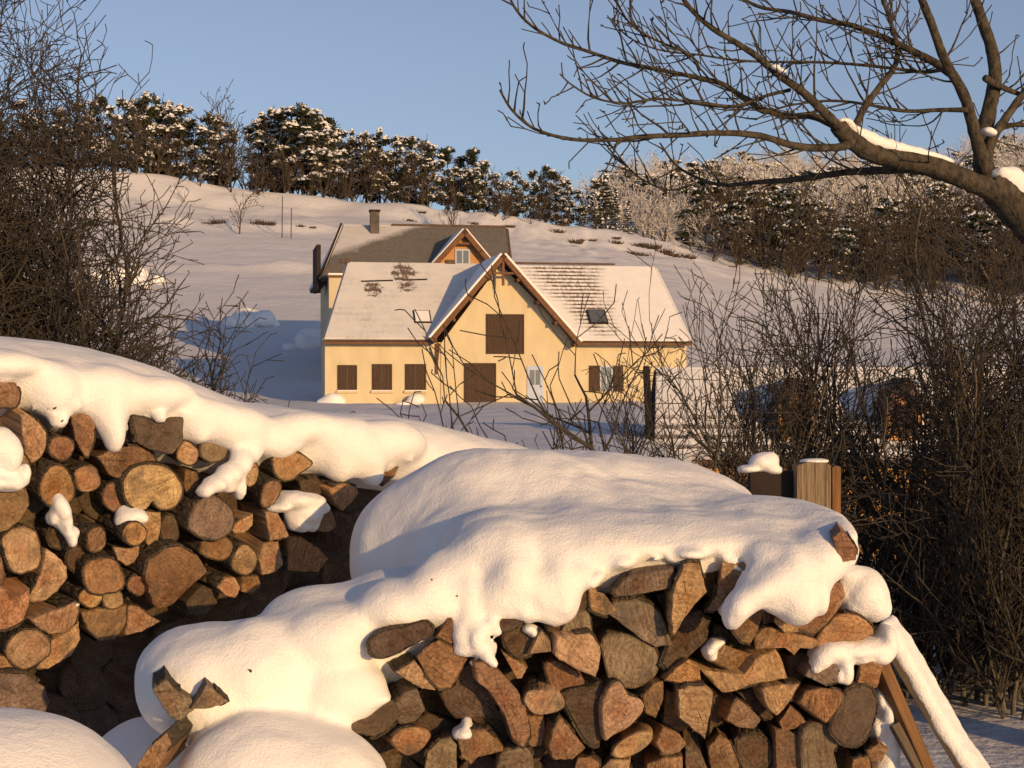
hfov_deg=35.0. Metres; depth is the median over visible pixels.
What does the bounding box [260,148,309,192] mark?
bare tree
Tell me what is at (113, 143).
bare tree
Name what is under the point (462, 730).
snow patch
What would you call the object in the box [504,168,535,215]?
bare tree
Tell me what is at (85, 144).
bare tree
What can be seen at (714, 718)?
split log
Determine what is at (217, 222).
grass tuft
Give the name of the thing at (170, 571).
split log
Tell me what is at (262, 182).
bare tree
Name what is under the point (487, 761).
split log
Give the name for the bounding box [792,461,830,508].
wooden post
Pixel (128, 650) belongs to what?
split log
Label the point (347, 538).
split log
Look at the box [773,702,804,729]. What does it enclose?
split log
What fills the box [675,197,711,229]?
frosted tree
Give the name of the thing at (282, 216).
field stake
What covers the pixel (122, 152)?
bare tree
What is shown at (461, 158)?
pine tree
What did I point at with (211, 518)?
round log
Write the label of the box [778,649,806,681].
split log
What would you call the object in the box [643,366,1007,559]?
fence
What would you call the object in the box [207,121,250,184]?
bare tree
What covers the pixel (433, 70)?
sky
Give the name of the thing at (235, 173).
bare tree
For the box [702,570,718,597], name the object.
split log
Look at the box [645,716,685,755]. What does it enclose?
split log
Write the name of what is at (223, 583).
split log
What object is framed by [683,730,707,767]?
split log
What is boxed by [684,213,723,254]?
frosted tree
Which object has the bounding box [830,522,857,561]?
split log
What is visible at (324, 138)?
pine tree
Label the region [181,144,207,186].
bare tree
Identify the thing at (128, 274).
bare shrub
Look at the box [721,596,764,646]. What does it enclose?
split log
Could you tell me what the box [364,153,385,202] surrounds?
bare tree
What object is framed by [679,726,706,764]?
split log
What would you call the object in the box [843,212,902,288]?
bare tree
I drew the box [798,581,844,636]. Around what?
split log
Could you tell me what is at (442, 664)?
split log
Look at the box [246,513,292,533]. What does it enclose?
split log
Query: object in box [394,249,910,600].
bare bush
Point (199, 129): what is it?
pine tree
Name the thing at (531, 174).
pine tree
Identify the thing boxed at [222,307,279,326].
snow heap
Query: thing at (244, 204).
bare tree
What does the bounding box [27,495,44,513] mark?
split log
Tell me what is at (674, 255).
grass tuft
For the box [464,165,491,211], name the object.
bare tree
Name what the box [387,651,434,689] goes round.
split log
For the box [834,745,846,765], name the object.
split log
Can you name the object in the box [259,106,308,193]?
pine tree
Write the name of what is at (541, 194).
bare tree
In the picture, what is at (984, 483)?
hedge shrub
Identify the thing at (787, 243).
bare tree
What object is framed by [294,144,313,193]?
bare tree
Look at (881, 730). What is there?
snow patch
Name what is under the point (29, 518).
split log
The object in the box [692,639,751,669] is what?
split log
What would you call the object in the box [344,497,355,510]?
split log
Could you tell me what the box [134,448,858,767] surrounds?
snow blanket
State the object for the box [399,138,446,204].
bare tree
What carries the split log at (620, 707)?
on the split log at (605, 744)
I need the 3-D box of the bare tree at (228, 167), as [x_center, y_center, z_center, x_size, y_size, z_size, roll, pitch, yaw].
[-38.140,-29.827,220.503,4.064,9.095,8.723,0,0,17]
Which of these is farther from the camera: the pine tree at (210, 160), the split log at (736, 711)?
the pine tree at (210, 160)
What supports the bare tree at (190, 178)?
on the ground
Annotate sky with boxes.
[0,0,1023,225]
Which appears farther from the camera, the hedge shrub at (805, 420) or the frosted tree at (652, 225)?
the frosted tree at (652, 225)
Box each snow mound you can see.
[0,707,131,767]
[102,717,187,767]
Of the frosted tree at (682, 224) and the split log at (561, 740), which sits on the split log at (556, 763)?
the split log at (561, 740)
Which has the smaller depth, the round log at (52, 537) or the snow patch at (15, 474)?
the snow patch at (15, 474)
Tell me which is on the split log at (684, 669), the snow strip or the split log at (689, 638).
the split log at (689, 638)
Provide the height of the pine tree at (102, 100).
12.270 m
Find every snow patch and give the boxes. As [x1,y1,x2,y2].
[0,427,30,491]
[45,493,79,546]
[114,505,148,524]
[264,490,329,531]
[452,717,472,739]
[522,623,538,637]
[701,636,725,661]
[737,452,782,473]
[799,458,828,462]
[807,624,898,684]
[838,565,891,621]
[869,687,901,767]
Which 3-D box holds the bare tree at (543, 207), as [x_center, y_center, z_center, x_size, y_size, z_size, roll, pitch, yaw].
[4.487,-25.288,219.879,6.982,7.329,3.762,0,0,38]
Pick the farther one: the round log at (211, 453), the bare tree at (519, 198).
the bare tree at (519, 198)
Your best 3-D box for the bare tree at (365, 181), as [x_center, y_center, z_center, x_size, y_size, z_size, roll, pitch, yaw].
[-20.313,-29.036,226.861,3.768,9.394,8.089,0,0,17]
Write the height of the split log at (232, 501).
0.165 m
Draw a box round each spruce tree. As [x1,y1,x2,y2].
[574,191,589,226]
[589,192,600,228]
[594,170,617,228]
[609,189,622,230]
[621,197,635,234]
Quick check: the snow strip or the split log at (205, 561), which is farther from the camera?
the split log at (205, 561)
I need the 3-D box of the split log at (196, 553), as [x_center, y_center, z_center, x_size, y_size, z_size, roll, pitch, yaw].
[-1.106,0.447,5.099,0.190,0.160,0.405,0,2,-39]
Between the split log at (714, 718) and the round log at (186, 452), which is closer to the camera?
the split log at (714, 718)
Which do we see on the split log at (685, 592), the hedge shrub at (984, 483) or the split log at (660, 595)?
the split log at (660, 595)
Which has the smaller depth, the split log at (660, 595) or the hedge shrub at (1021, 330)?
the split log at (660, 595)
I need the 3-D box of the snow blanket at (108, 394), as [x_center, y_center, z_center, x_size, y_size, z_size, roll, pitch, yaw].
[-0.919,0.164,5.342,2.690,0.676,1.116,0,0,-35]
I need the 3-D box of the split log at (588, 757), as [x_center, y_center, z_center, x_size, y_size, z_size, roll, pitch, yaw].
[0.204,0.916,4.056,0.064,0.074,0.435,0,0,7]
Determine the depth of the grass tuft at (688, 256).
217.46 m
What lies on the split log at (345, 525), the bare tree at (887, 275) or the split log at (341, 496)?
the split log at (341, 496)
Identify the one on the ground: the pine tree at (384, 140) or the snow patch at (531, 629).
the pine tree at (384, 140)
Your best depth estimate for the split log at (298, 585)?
5.19 m
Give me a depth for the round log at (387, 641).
3.78 m
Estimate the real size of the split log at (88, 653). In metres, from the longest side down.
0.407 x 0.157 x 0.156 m
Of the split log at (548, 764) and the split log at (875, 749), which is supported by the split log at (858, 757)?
the split log at (875, 749)
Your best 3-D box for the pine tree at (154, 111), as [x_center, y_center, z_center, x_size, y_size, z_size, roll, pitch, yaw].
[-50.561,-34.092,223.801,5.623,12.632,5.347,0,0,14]
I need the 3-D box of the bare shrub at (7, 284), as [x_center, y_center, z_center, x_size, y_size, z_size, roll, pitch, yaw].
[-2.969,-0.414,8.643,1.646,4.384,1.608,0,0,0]
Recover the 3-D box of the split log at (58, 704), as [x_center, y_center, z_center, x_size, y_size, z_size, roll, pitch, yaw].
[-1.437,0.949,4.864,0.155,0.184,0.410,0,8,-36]
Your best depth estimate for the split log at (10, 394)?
4.48 m
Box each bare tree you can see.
[3,117,39,166]
[26,102,57,158]
[33,121,61,166]
[49,106,102,166]
[71,107,102,170]
[93,120,141,172]
[98,113,132,171]
[100,134,133,171]
[102,133,140,171]
[108,91,151,171]
[113,104,174,173]
[124,117,163,173]
[125,128,145,173]
[141,93,194,176]
[152,158,181,176]
[156,134,210,181]
[159,129,186,175]
[170,119,227,186]
[171,183,186,201]
[177,134,201,180]
[179,163,197,180]
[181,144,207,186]
[191,100,261,186]
[198,126,234,185]
[200,80,260,187]
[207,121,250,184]
[208,133,243,188]
[214,134,256,192]
[228,157,253,189]
[230,176,271,233]
[236,132,280,191]
[240,151,276,193]
[246,120,302,193]
[251,106,298,192]
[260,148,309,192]
[270,146,297,192]
[281,117,337,195]
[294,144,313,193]
[305,137,357,193]
[309,132,339,197]
[314,122,358,195]
[320,148,348,197]
[321,138,373,201]
[321,159,358,199]
[324,140,381,198]
[331,159,358,200]
[347,132,412,202]
[347,134,391,202]
[353,156,377,202]
[358,171,386,202]
[364,145,430,202]
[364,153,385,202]
[372,180,406,202]
[384,164,419,202]
[393,145,439,206]
[397,160,441,203]
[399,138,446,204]
[414,183,435,207]
[432,159,469,209]
[432,180,454,213]
[437,181,460,224]
[444,179,462,210]
[451,168,480,210]
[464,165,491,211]
[467,178,489,211]
[482,162,519,214]
[482,170,509,213]
[486,187,517,216]
[497,0,1023,243]
[497,192,518,215]
[499,193,525,220]
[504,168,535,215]
[505,183,521,215]
[511,184,529,217]
[519,203,536,224]
[528,169,559,222]
[528,170,566,221]
[552,184,579,225]
[564,187,599,225]
[579,204,596,226]
[590,210,605,228]
[678,228,705,252]
[704,230,730,261]
[714,228,747,264]
[716,220,752,265]
[749,217,778,269]
[765,202,818,277]
[768,223,832,276]
[801,221,860,280]
[820,235,853,283]
[834,224,895,281]
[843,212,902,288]
[868,215,910,291]
[889,225,970,286]
[891,242,925,292]
[906,241,945,295]
[910,236,946,293]
[916,235,983,298]
[967,233,1022,304]
[970,230,1010,301]
[997,235,1022,295]
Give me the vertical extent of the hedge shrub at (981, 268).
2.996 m
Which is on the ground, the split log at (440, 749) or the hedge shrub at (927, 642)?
the hedge shrub at (927, 642)
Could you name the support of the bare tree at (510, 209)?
on the ground
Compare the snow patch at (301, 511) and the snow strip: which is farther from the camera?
the snow patch at (301, 511)
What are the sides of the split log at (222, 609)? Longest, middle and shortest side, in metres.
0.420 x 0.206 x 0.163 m
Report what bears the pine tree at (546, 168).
on the ground
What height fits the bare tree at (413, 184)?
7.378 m
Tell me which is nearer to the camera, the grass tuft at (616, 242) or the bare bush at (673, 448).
the bare bush at (673, 448)
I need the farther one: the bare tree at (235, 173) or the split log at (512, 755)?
the bare tree at (235, 173)
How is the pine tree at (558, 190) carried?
on the ground
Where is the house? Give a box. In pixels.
[322,253,691,403]
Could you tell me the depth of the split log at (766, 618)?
3.90 m
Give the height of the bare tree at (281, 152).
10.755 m
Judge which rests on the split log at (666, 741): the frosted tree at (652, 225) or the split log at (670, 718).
the split log at (670, 718)
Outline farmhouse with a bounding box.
[309,209,511,366]
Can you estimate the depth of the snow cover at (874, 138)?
6.74 m
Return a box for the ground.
[0,165,1023,767]
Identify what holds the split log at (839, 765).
on the ground
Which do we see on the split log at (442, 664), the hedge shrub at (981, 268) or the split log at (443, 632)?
the split log at (443, 632)
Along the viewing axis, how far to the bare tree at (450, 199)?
224.06 m
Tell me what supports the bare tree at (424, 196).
on the ground
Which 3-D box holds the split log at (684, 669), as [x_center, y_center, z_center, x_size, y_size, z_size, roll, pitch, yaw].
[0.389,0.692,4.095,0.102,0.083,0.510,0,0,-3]
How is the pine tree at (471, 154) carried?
on the ground
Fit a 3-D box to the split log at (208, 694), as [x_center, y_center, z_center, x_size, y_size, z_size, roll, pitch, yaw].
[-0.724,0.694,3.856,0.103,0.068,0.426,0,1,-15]
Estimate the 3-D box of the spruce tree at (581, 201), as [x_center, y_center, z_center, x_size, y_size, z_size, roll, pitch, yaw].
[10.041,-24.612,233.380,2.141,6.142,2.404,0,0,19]
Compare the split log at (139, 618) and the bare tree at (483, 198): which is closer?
the split log at (139, 618)
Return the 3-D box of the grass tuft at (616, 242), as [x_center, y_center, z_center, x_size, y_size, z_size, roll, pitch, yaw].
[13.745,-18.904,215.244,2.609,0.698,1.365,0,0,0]
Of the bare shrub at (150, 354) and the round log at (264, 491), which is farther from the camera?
the bare shrub at (150, 354)
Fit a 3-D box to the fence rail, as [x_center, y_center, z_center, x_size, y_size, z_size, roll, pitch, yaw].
[0.872,0.945,5.470,0.155,1.310,0.100,0,0,0]
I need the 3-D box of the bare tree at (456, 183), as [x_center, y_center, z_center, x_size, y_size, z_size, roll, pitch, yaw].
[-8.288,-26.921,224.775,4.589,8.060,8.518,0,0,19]
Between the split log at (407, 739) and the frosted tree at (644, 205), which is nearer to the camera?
the split log at (407, 739)
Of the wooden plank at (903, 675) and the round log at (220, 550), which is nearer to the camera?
the wooden plank at (903, 675)
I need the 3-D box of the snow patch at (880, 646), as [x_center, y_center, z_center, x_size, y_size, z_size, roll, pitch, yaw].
[0.825,0.655,3.938,0.225,0.139,0.163,0,0,0]
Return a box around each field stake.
[282,196,282,236]
[291,208,291,238]
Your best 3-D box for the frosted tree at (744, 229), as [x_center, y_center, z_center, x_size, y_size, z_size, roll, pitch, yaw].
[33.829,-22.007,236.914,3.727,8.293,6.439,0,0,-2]
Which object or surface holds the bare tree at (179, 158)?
on the ground
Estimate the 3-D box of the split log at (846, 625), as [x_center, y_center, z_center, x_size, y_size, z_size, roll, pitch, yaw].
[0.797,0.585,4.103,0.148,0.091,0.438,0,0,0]
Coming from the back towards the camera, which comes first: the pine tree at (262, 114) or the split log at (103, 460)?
the pine tree at (262, 114)
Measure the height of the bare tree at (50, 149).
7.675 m
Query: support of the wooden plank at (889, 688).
on the ground
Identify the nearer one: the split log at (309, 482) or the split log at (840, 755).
the split log at (840, 755)
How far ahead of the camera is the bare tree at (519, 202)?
225.98 m
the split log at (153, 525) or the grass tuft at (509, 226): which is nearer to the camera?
the split log at (153, 525)
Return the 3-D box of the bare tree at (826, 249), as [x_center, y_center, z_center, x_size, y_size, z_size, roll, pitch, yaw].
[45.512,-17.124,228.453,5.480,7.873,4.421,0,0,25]
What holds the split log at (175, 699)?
on the split log at (166, 748)
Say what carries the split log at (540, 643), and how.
on the round log at (517, 642)
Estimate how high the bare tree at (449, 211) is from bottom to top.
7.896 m
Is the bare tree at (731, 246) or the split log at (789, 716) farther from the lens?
the bare tree at (731, 246)
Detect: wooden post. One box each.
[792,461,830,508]
[831,465,840,513]
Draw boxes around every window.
[336,365,357,392]
[371,364,393,392]
[404,364,427,392]
[589,366,622,390]
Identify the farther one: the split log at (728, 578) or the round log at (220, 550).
the round log at (220, 550)
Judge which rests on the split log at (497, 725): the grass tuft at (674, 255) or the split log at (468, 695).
the split log at (468, 695)
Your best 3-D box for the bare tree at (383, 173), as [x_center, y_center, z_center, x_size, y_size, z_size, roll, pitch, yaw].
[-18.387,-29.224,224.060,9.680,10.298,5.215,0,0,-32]
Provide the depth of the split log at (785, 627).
3.86 m
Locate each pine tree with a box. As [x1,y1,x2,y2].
[8,100,45,167]
[49,107,72,166]
[60,101,106,167]
[77,94,116,167]
[98,97,133,170]
[115,97,148,171]
[124,91,161,172]
[141,96,189,172]
[144,100,194,177]
[151,103,205,178]
[187,111,232,183]
[192,114,239,185]
[242,111,288,190]
[249,107,290,191]
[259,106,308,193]
[262,109,298,192]
[273,100,338,194]
[292,115,354,195]
[294,116,342,195]
[317,128,357,199]
[336,128,367,199]
[351,130,384,202]
[355,127,394,202]
[370,135,419,202]
[393,135,436,204]
[413,140,446,205]
[425,146,465,206]
[445,154,481,212]
[453,147,488,211]
[472,160,504,212]
[492,170,531,216]
[520,169,546,218]
[528,164,558,221]
[540,172,574,223]
[550,179,587,225]
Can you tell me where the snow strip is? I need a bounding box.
[879,615,989,767]
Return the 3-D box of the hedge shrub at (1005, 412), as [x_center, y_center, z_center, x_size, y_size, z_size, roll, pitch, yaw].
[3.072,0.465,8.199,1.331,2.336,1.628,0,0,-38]
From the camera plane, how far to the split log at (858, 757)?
3.88 m
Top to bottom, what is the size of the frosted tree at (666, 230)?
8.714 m
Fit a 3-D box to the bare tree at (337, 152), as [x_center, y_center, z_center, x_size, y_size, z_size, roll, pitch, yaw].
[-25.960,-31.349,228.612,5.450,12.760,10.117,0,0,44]
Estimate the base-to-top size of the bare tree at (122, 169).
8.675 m
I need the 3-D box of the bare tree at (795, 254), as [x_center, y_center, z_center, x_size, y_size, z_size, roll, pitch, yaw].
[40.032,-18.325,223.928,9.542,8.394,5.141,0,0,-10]
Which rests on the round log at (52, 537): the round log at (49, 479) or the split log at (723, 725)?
the round log at (49, 479)
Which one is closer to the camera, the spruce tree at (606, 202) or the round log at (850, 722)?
the round log at (850, 722)
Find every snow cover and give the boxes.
[771,64,786,73]
[838,118,953,162]
[981,127,996,136]
[991,166,1023,191]
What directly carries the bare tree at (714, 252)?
on the ground
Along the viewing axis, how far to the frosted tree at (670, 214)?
243.20 m
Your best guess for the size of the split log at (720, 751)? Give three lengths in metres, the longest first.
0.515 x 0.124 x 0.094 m
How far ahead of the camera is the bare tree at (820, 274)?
229.82 m
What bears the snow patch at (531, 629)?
on the split log at (540, 643)
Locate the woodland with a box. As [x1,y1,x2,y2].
[568,128,1023,291]
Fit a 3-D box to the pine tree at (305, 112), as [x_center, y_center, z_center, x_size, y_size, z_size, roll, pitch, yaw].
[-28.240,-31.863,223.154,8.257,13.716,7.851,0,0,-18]
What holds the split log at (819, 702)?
on the split log at (818, 745)
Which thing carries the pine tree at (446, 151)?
on the ground
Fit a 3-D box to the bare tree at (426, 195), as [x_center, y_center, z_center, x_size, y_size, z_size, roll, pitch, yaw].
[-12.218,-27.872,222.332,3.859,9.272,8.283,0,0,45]
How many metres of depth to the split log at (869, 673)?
3.90 m
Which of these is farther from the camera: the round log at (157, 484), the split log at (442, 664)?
the round log at (157, 484)
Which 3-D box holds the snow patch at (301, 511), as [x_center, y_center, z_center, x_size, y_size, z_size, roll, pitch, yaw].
[-0.663,0.393,5.005,0.200,0.132,0.194,0,0,0]
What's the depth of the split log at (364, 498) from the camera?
5.34 m
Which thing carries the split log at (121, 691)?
on the split log at (123, 717)
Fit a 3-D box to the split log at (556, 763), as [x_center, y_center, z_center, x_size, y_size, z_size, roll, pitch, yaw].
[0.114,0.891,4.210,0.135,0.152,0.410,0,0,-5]
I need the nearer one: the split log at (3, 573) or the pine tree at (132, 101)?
the split log at (3, 573)
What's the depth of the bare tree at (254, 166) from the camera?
226.17 m
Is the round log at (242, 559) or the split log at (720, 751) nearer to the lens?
the split log at (720, 751)
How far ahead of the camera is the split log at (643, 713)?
4.01 m
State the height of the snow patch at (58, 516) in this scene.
0.152 m
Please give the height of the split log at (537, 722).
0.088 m
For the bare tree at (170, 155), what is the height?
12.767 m
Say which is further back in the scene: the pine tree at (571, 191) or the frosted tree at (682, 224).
the frosted tree at (682, 224)
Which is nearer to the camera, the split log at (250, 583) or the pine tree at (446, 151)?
the split log at (250, 583)
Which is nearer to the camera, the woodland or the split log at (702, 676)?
the split log at (702, 676)
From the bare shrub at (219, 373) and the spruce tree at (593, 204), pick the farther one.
the spruce tree at (593, 204)
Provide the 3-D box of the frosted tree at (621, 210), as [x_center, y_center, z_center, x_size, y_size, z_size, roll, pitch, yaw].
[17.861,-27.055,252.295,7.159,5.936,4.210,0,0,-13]
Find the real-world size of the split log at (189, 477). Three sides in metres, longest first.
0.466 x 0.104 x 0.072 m
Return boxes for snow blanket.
[0,336,527,499]
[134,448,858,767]
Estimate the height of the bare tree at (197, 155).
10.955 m
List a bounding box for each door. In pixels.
[464,363,495,401]
[486,314,523,353]
[527,366,542,401]
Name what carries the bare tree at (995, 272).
on the ground
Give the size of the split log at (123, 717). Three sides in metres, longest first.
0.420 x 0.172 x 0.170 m
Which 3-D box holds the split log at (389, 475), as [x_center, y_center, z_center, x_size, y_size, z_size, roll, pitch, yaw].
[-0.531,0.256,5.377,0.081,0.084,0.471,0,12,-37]
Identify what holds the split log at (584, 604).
on the split log at (581, 618)
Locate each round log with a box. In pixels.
[0,522,41,574]
[0,622,51,669]
[21,453,30,468]
[25,456,74,506]
[34,507,69,550]
[42,433,74,460]
[53,544,87,573]
[57,457,100,492]
[58,577,102,608]
[68,549,125,595]
[72,512,105,552]
[89,478,123,512]
[94,509,147,546]
[98,591,123,609]
[99,460,183,510]
[120,565,144,596]
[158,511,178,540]
[166,439,198,465]
[167,489,234,541]
[179,530,233,560]
[196,443,228,462]
[207,535,257,575]
[245,470,281,507]
[246,462,258,487]
[259,451,312,481]
[316,509,336,532]
[366,619,434,658]
[490,623,533,659]
[499,618,524,631]
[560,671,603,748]
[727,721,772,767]
[826,679,877,748]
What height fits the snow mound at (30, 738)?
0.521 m
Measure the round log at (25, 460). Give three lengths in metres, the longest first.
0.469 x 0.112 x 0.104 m
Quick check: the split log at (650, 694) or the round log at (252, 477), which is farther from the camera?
the round log at (252, 477)
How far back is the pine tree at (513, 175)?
227.82 m
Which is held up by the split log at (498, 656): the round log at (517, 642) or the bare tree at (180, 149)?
the round log at (517, 642)
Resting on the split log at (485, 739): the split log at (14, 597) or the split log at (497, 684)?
the split log at (497, 684)
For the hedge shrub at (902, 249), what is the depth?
9.29 m
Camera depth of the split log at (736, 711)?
3.88 m
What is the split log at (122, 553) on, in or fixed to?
on the round log at (134, 584)
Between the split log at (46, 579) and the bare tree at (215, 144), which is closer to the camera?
the split log at (46, 579)
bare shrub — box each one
[0,0,101,338]
[0,0,134,353]
[0,0,197,377]
[0,129,204,371]
[10,238,267,403]
[124,274,289,406]
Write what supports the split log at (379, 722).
on the split log at (383, 748)
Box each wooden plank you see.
[878,663,934,767]
[889,722,921,767]
[891,658,961,767]
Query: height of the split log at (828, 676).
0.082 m
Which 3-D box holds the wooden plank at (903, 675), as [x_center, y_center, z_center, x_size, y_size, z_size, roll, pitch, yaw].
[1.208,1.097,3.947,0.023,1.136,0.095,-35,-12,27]
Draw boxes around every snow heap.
[89,264,166,288]
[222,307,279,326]
[283,328,320,349]
[316,393,345,402]
[395,394,424,404]
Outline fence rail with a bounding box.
[748,470,792,497]
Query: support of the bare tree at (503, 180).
on the ground
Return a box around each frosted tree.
[608,197,638,225]
[610,199,635,232]
[623,184,652,233]
[625,192,666,236]
[631,185,667,233]
[633,190,666,238]
[634,188,697,241]
[654,205,674,239]
[656,191,680,237]
[666,198,687,239]
[667,185,697,243]
[674,200,713,247]
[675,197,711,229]
[683,204,719,251]
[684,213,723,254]
[700,220,722,248]
[704,205,753,250]
[731,207,754,257]
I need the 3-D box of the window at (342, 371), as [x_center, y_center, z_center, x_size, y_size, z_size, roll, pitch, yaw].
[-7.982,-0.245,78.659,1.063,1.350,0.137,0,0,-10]
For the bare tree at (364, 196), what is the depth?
226.21 m
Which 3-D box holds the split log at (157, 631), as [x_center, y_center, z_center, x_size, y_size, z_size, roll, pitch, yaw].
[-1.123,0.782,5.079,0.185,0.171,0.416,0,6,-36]
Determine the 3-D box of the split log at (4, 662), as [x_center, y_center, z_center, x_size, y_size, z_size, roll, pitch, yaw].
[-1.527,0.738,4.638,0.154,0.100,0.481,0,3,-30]
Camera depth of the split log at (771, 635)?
3.87 m
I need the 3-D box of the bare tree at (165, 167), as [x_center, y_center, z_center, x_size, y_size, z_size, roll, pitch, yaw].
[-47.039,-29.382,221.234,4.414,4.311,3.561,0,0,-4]
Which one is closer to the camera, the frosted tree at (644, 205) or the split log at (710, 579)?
the split log at (710, 579)
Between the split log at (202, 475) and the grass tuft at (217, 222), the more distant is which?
the grass tuft at (217, 222)
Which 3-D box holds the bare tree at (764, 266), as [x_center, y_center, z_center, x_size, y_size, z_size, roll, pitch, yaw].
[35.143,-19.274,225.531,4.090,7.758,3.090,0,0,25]
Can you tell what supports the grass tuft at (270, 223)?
on the ground
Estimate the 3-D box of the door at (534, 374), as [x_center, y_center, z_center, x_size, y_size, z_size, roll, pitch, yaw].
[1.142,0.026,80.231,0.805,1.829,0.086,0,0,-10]
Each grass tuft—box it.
[208,218,227,223]
[249,219,268,224]
[263,221,277,224]
[504,224,515,227]
[550,228,565,232]
[568,238,584,243]
[608,240,623,243]
[628,242,642,246]
[636,251,651,255]
[642,242,663,247]
[647,244,661,248]
[656,247,674,252]
[670,252,683,256]
[677,253,696,258]
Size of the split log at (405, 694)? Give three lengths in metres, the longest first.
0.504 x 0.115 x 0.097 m
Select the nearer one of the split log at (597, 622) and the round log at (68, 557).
the split log at (597, 622)
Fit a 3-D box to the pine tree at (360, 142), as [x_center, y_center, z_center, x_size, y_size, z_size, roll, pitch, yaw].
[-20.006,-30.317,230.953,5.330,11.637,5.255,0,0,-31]
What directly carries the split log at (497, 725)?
on the split log at (485, 739)
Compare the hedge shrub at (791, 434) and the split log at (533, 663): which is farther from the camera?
the hedge shrub at (791, 434)
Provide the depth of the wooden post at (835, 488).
5.42 m
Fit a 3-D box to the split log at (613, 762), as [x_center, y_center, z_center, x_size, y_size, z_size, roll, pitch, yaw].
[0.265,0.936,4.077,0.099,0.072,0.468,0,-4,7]
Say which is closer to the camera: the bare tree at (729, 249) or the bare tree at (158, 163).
the bare tree at (158, 163)
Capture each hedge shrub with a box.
[575,257,925,546]
[597,235,942,566]
[670,225,934,583]
[677,200,1023,706]
[697,294,992,699]
[746,248,1023,682]
[780,106,1023,664]
[840,216,1023,720]
[849,310,1023,674]
[859,359,1023,718]
[864,176,1023,578]
[896,285,1023,690]
[915,360,1023,705]
[924,215,1023,562]
[976,368,1022,546]
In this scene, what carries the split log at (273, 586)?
on the split log at (256, 608)
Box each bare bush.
[350,284,730,468]
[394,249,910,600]
[553,409,585,449]
[645,371,708,468]
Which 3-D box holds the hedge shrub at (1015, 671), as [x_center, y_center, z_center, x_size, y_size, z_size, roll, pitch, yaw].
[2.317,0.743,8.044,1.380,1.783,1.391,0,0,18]
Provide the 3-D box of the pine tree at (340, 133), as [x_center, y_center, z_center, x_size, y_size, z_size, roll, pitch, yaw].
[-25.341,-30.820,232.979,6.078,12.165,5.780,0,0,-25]
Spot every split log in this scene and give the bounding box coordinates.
[0,382,21,408]
[0,487,28,531]
[0,556,6,585]
[0,570,29,631]
[0,652,12,667]
[0,667,48,711]
[1,408,47,462]
[12,547,66,603]
[18,509,43,546]
[25,592,79,633]
[25,668,57,692]
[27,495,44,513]
[32,621,79,669]
[36,658,67,671]
[43,543,53,552]
[44,490,81,513]
[46,690,80,722]
[56,661,108,710]
[62,413,95,458]
[67,629,112,670]
[71,438,103,463]
[77,492,101,519]
[77,512,118,540]
[78,603,126,642]
[78,702,119,736]
[89,442,156,477]
[100,659,135,713]
[103,540,138,565]
[109,700,142,723]
[111,630,148,676]
[120,538,206,608]
[121,597,159,634]
[122,590,159,634]
[126,414,183,453]
[136,716,192,767]
[143,505,161,544]
[146,619,186,646]
[152,666,193,720]
[155,607,204,624]
[167,582,216,615]
[168,465,199,493]
[177,529,201,556]
[190,677,229,708]
[196,564,239,597]
[198,472,224,499]
[199,556,228,598]
[202,591,249,621]
[219,567,261,593]
[224,492,250,510]
[230,509,252,533]
[234,591,281,617]
[235,532,283,574]
[240,501,288,540]
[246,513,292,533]
[247,568,290,601]
[279,530,327,573]
[281,473,321,494]
[283,582,312,593]
[286,569,320,588]
[292,531,342,558]
[318,476,357,510]
[320,549,350,583]
[329,506,354,538]
[341,510,362,550]
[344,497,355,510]
[348,488,381,512]
[351,699,401,739]
[365,736,398,767]
[379,466,398,485]
[382,721,430,755]
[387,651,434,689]
[387,678,424,723]
[388,752,420,767]
[409,711,459,765]
[417,638,468,690]
[418,688,457,720]
[424,729,456,767]
[433,618,452,644]
[435,660,501,721]
[457,719,495,760]
[457,721,503,763]
[457,754,495,767]
[468,657,531,749]
[472,717,510,741]
[493,744,545,761]
[495,647,502,671]
[495,740,533,767]
[498,644,527,678]
[500,650,541,690]
[521,671,564,714]
[526,707,544,746]
[527,622,551,653]
[533,759,546,767]
[538,652,583,689]
[539,622,600,676]
[541,756,575,767]
[542,711,584,759]
[543,741,583,767]
[544,624,560,635]
[560,610,592,631]
[575,743,605,767]
[578,591,589,613]
[587,588,616,618]
[591,614,620,653]
[596,671,643,739]
[597,623,659,688]
[597,654,605,672]
[600,736,611,751]
[602,751,633,767]
[607,592,671,647]
[610,564,674,597]
[610,722,652,758]
[626,675,662,717]
[631,716,648,765]
[639,706,661,721]
[643,747,682,767]
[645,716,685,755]
[655,590,664,612]
[656,657,700,683]
[657,605,711,672]
[658,558,706,635]
[658,680,689,732]
[668,678,712,738]
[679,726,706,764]
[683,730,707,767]
[688,640,786,691]
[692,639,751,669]
[696,598,730,638]
[700,672,708,680]
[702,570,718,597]
[703,560,745,612]
[704,726,740,767]
[706,684,722,736]
[708,619,739,647]
[709,681,760,728]
[714,720,729,739]
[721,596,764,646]
[731,687,774,720]
[752,672,800,715]
[753,619,820,654]
[762,611,770,623]
[763,719,798,767]
[771,614,798,632]
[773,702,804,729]
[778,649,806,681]
[789,679,846,722]
[791,712,838,767]
[796,648,839,686]
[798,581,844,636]
[814,609,875,645]
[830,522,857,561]
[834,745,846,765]
[835,759,870,767]
[843,746,871,767]
[854,622,882,687]
[862,737,887,761]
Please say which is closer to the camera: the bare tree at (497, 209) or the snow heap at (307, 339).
the snow heap at (307, 339)
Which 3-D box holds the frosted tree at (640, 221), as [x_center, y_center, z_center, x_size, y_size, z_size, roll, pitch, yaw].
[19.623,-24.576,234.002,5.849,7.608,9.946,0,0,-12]
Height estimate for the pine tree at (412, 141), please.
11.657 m

